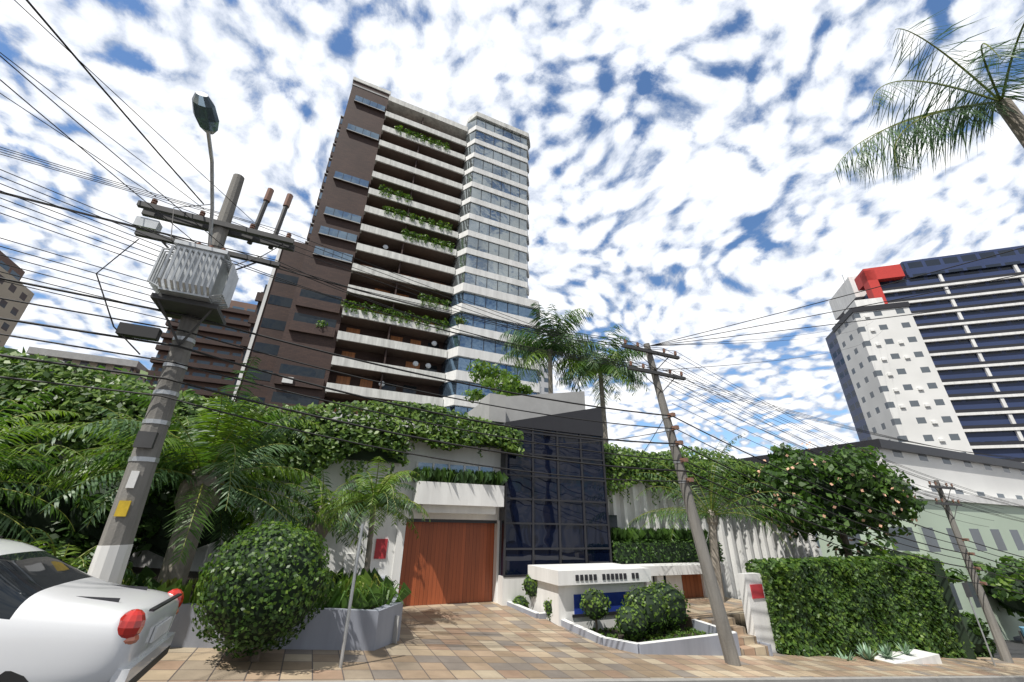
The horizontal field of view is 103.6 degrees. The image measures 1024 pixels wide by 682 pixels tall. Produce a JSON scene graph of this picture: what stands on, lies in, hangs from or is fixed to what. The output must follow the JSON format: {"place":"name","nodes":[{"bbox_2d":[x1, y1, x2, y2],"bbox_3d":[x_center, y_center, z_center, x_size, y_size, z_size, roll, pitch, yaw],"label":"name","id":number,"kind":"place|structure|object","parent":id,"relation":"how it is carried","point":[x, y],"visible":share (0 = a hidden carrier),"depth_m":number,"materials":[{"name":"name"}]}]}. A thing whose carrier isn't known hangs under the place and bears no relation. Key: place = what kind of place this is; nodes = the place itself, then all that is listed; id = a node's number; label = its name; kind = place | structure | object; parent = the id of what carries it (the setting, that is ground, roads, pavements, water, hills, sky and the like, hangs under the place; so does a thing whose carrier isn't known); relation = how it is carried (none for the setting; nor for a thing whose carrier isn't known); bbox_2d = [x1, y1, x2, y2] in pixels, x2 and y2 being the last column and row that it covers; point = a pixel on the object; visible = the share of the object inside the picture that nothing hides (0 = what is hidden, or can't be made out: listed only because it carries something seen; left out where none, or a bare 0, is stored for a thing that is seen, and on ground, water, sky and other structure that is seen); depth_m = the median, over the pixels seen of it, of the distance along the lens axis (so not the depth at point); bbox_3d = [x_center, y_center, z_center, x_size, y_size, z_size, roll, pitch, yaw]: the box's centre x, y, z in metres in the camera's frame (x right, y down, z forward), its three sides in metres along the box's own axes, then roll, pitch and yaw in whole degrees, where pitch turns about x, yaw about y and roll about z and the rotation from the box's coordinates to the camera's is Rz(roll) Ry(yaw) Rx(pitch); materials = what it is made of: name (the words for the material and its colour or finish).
{"place":"outdoors","nodes":[
{"label":"outdoors","id":0,"kind":"place"},
{"bbox_2d":[0,0,1023,458],"label":"sky","id":1,"kind":"structure","parent":0,"point":[684,155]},
{"bbox_2d":[137,601,1023,681],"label":"pavement","id":2,"kind":"structure","parent":0,"point":[475,640],"depth_m":8.24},
{"bbox_2d":[191,518,333,661],"bbox_3d":[-3.903,3.906,6.436,1.994,1.955,1.970,11,-26,-22],"label":"round bush","id":3,"kind":"object","parent":2,"relation":"on","point":[266,586],"visible":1,"depth_m":5.92,"materials":[{"name":"green plant"}]},
{"bbox_2d":[132,567,941,663],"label":"planters","id":4,"kind":"object","parent":2,"relation":"on","point":[372,628],"visible":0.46,"depth_m":9.40,"materials":[{"name":"concrete"}]},
{"bbox_2d":[87,91,1013,665],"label":"utility poles","id":5,"kind":"object","parent":2,"relation":"on","point":[195,279],"visible":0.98,"depth_m":7.24,"materials":[{"name":"concrete"}]},
{"bbox_2d":[0,0,1023,593],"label":"wires","id":6,"kind":"object","parent":5,"relation":"attached to","point":[490,320],"visible":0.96,"depth_m":8.55,"materials":[{"name":"black rubber"}]},
{"bbox_2d":[339,524,1023,667],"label":"trunks","id":7,"kind":"object","parent":2,"relation":"on","point":[966,588],"visible":1,"depth_m":6.81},
{"bbox_2d":[512,575,917,660],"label":"shrubs","id":8,"kind":"object","parent":2,"relation":"on","point":[645,611],"visible":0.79,"depth_m":11.11,"materials":[{"name":"green plant"}]},
{"bbox_2d":[992,639,1023,657],"bbox_3d":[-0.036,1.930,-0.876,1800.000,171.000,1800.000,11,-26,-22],"label":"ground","id":9,"kind":"structure","parent":0,"point":[1016,648],"depth_m":20.14,"materials":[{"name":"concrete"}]},
{"bbox_2d":[0,536,183,681],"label":"car","id":10,"kind":"object","parent":9,"relation":"on","point":[131,625],"visible":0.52,"depth_m":3.78,"materials":[{"name":"white metal"}]},
{"bbox_2d":[0,538,178,681],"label":"car body","id":11,"kind":"object","parent":10,"relation":"attached to","point":[54,627],"visible":0.85,"depth_m":3.53,"materials":[{"name":"white metal"}]},
{"bbox_2d":[224,77,541,430],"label":"tower","id":12,"kind":"structure","parent":9,"relation":"on","point":[471,185],"depth_m":48.33,"materials":[{"name":"concrete"}]},
{"bbox_2d":[316,125,466,331],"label":"balcony plants","id":13,"kind":"object","parent":12,"relation":"on","point":[413,216],"visible":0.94,"depth_m":49.52,"materials":[{"name":"green plant"}]},
{"bbox_2d":[0,303,805,608],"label":"palms","id":14,"kind":"object","parent":9,"relation":"on","point":[49,497],"visible":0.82,"depth_m":9.02,"materials":[{"name":"green plant"}]},
{"bbox_2d":[0,391,819,652],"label":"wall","id":15,"kind":"structure","parent":9,"relation":"on","point":[550,534],"depth_m":14.06,"materials":[{"name":"paint"}]},
{"bbox_2d":[0,251,1023,640],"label":"buildings","id":16,"kind":"structure","parent":9,"relation":"on","point":[998,479],"depth_m":30.63,"materials":[{"name":"concrete"}]},
{"bbox_2d":[0,350,773,511],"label":"vines","id":17,"kind":"object","parent":16,"relation":"attached to","point":[318,450],"visible":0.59,"depth_m":12.96,"materials":[{"name":"green plant"}]},
{"bbox_2d":[0,346,1023,622],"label":"trees","id":18,"kind":"object","parent":9,"relation":"on","point":[1012,602],"visible":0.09,"depth_m":23.36,"materials":[{"name":"plant"}]},
{"bbox_2d":[201,676,1023,681],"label":"kerbs","id":19,"kind":"structure","parent":9,"relation":"on","point":[910,679],"depth_m":8.36,"materials":[{"name":"grey concrete"}]},
{"bbox_2d":[610,527,996,659],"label":"hedges","id":20,"kind":"object","parent":9,"relation":"on","point":[823,606],"visible":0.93,"depth_m":13.40,"materials":[{"name":"green plant"}]},
{"bbox_2d":[750,441,927,557],"bbox_3d":[14.866,8.625,17.852,9.928,8.167,5.416,11,-26,-22],"label":"flowering tree","id":21,"kind":"object","parent":9,"relation":"on","point":[900,502],"visible":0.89,"depth_m":16.99,"materials":[{"name":"green plant"}]},
{"bbox_2d":[825,245,1023,462],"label":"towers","id":22,"kind":"structure","parent":9,"relation":"on","point":[953,379],"depth_m":76.05,"materials":[{"name":"white concrete"}]},
{"bbox_2d":[833,7,1023,189],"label":"palm tree","id":23,"kind":"object","parent":9,"relation":"on","point":[1009,111],"visible":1,"depth_m":10.84,"materials":[{"name":"green plant"}]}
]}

